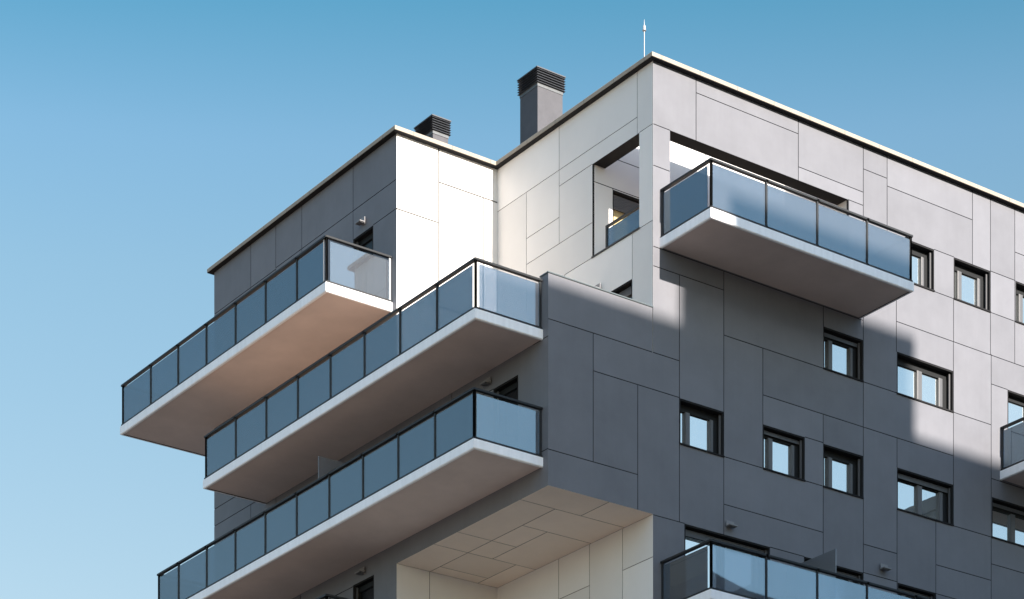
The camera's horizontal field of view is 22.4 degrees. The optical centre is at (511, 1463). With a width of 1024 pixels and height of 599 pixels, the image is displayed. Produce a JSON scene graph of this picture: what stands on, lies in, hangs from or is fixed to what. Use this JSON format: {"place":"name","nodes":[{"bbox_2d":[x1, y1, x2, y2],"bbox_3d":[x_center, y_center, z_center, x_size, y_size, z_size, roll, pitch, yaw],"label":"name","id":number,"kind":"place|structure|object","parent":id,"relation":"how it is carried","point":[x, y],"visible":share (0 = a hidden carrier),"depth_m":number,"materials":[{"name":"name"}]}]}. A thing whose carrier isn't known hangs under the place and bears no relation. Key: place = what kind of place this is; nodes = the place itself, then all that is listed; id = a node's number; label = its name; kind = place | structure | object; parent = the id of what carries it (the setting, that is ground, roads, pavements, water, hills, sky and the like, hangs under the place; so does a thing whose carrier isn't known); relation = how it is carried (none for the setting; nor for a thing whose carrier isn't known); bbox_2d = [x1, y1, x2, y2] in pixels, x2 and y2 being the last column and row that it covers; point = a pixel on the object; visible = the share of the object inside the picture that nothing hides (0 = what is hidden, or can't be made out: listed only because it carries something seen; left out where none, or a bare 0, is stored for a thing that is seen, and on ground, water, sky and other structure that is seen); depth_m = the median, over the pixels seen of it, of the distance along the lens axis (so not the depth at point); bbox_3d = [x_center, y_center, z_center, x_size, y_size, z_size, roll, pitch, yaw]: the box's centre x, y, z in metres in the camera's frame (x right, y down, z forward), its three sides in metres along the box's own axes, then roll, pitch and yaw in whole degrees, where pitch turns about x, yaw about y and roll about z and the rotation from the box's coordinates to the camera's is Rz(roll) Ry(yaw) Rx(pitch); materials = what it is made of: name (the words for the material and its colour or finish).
{"place":"outdoors","nodes":[
{"label":"outdoors","id":0,"kind":"place"},
{"bbox_2d":[0,0,1023,598],"label":"sky","id":1,"kind":"structure","parent":0,"point":[142,142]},
{"label":"ground","id":2,"kind":"structure","parent":0,"visible":0},
{"bbox_2d":[120,51,1023,598],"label":"apartment building","id":3,"kind":"structure","parent":2,"relation":"on","point":[788,341],"depth_m":65.25,"materials":[{"name":"grey"}]},
{"bbox_2d":[354,567,364,574],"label":"wall lamp","id":4,"kind":"object","parent":3,"relation":"attached to","point":[361,571],"visible":1,"depth_m":66.94,"materials":[{"name":"grey metal"}]},
{"bbox_2d":[355,216,364,225],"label":"wall lamp","id":5,"kind":"object","parent":3,"relation":"attached to","point":[361,221],"visible":1,"depth_m":66.92,"materials":[{"name":"grey metal"}]},
{"bbox_2d":[354,226,372,293],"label":"balcony door","id":6,"kind":"structure","parent":3,"relation":"in","point":[363,262],"depth_m":67.32,"materials":[{"name":"grey glass"}]},
{"bbox_2d":[353,575,373,598],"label":"balcony door","id":7,"kind":"structure","parent":3,"relation":"in","point":[364,589],"depth_m":67.25,"materials":[{"name":"grey"}]},
{"bbox_2d":[479,377,490,385],"bbox_3d":[-0.635,-26.142,62.394,0.200,0.165,0.250,0,0,-36],"label":"wall lamp","id":8,"kind":"object","parent":3,"relation":"attached to","point":[486,382],"visible":1,"depth_m":62.35,"materials":[{"name":"grey metal"}]},
{"bbox_2d":[494,375,517,447],"bbox_3d":[-0.040,-24.777,61.972,0.328,2.277,1.032,0,0,-36],"label":"balcony door","id":9,"kind":"structure","parent":3,"relation":"in","point":[505,413],"depth_m":62.16,"materials":[{"name":"grey"}]},
{"bbox_2d":[612,279,631,298],"bbox_3d":[2.776,-27.770,63.449,0.328,2.252,0.927,0,0,-36],"label":"balcony door","id":10,"kind":"structure","parent":3,"relation":"in","point":[625,290],"depth_m":63.38,"materials":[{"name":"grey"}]},
{"bbox_2d":[613,190,638,224],"bbox_3d":[2.947,-30.775,65.117,1.232,2.242,0.288,0,0,-36],"label":"balcony door","id":11,"kind":"structure","parent":3,"relation":"in","point":[622,203],"depth_m":64.95,"materials":[{"name":"grey glass"}]},
{"bbox_2d":[642,20,645,56],"bbox_3d":[3.232,-34.540,63.097,0.090,1.480,0.088,0,0,-36],"label":"lightning rod","id":12,"kind":"object","parent":3,"relation":"on","point":[644,29],"visible":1,"depth_m":63.09,"materials":[{"name":"grey paint"}]},
{"bbox_2d":[679,398,724,456],"bbox_3d":[4.558,-25.355,63.369,1.422,1.122,0.368,0,0,-36],"label":"window","id":13,"kind":"structure","parent":3,"relation":"in","point":[700,427],"depth_m":63.49,"materials":[{"name":"grey"}]},
{"bbox_2d":[684,524,769,598],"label":"balcony door","id":14,"kind":"structure","parent":3,"relation":"in","point":[738,572],"depth_m":64.13,"materials":[{"name":"grey"}]},
{"bbox_2d":[726,520,737,527],"bbox_3d":[5.409,-23.163,63.667,0.250,0.165,0.200,0,0,-36],"label":"wall lamp","id":15,"kind":"object","parent":3,"relation":"attached to","point":[730,524],"visible":1,"depth_m":63.63,"materials":[{"name":"grey metal"}]},
{"bbox_2d":[763,424,805,481],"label":"window","id":16,"kind":"structure","parent":3,"relation":"in","point":[783,452],"depth_m":65.06,"materials":[{"name":"grey"}]},
{"bbox_2d":[804,557,862,584],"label":"window","id":17,"kind":"structure","parent":3,"relation":"in","point":[840,570],"depth_m":66.26,"materials":[{"name":"grey metal"}]},
{"bbox_2d":[823,444,863,498],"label":"window","id":18,"kind":"structure","parent":3,"relation":"in","point":[842,470],"depth_m":66.26,"materials":[{"name":"grey"}]},
{"bbox_2d":[823,326,863,381],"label":"window","id":19,"kind":"structure","parent":3,"relation":"in","point":[842,353],"depth_m":66.23,"materials":[{"name":"grey"}]},
{"bbox_2d":[880,563,891,570],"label":"wall lamp","id":20,"kind":"object","parent":3,"relation":"attached to","point":[883,567],"visible":1,"depth_m":66.69,"materials":[{"name":"grey metal"}]},
{"bbox_2d":[898,583,934,598],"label":"window","id":21,"kind":"structure","parent":3,"relation":"in","point":[916,591],"depth_m":67.61,"materials":[{"name":"grey metal"}]},
{"bbox_2d":[912,242,934,291],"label":"window","id":22,"kind":"structure","parent":3,"relation":"in","point":[922,256],"depth_m":67.88,"materials":[{"name":"grey"}]},
{"bbox_2d":[897,468,953,525],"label":"window","id":23,"kind":"structure","parent":3,"relation":"in","point":[919,495],"depth_m":67.96,"materials":[{"name":"grey"}]},
{"bbox_2d":[897,352,953,412],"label":"window","id":24,"kind":"structure","parent":3,"relation":"in","point":[918,380],"depth_m":67.96,"materials":[{"name":"grey"}]},
{"bbox_2d":[953,257,990,312],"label":"window","id":25,"kind":"structure","parent":3,"relation":"in","point":[971,282],"depth_m":68.98,"materials":[{"name":"grey"}]},
{"bbox_2d":[992,497,1023,546],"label":"window","id":26,"kind":"structure","parent":3,"relation":"in","point":[1007,518],"depth_m":69.80,"materials":[{"name":"grey"}]},
{"bbox_2d":[1008,390,1023,428],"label":"balcony door","id":27,"kind":"structure","parent":3,"relation":"in","point":[1015,400],"depth_m":69.97,"materials":[{"name":"grey"}]},
{"bbox_2d":[1015,281,1023,324],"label":"window","id":28,"kind":"structure","parent":3,"relation":"in","point":[1019,288],"depth_m":70.03,"materials":[{"name":"grey"}]}
]}

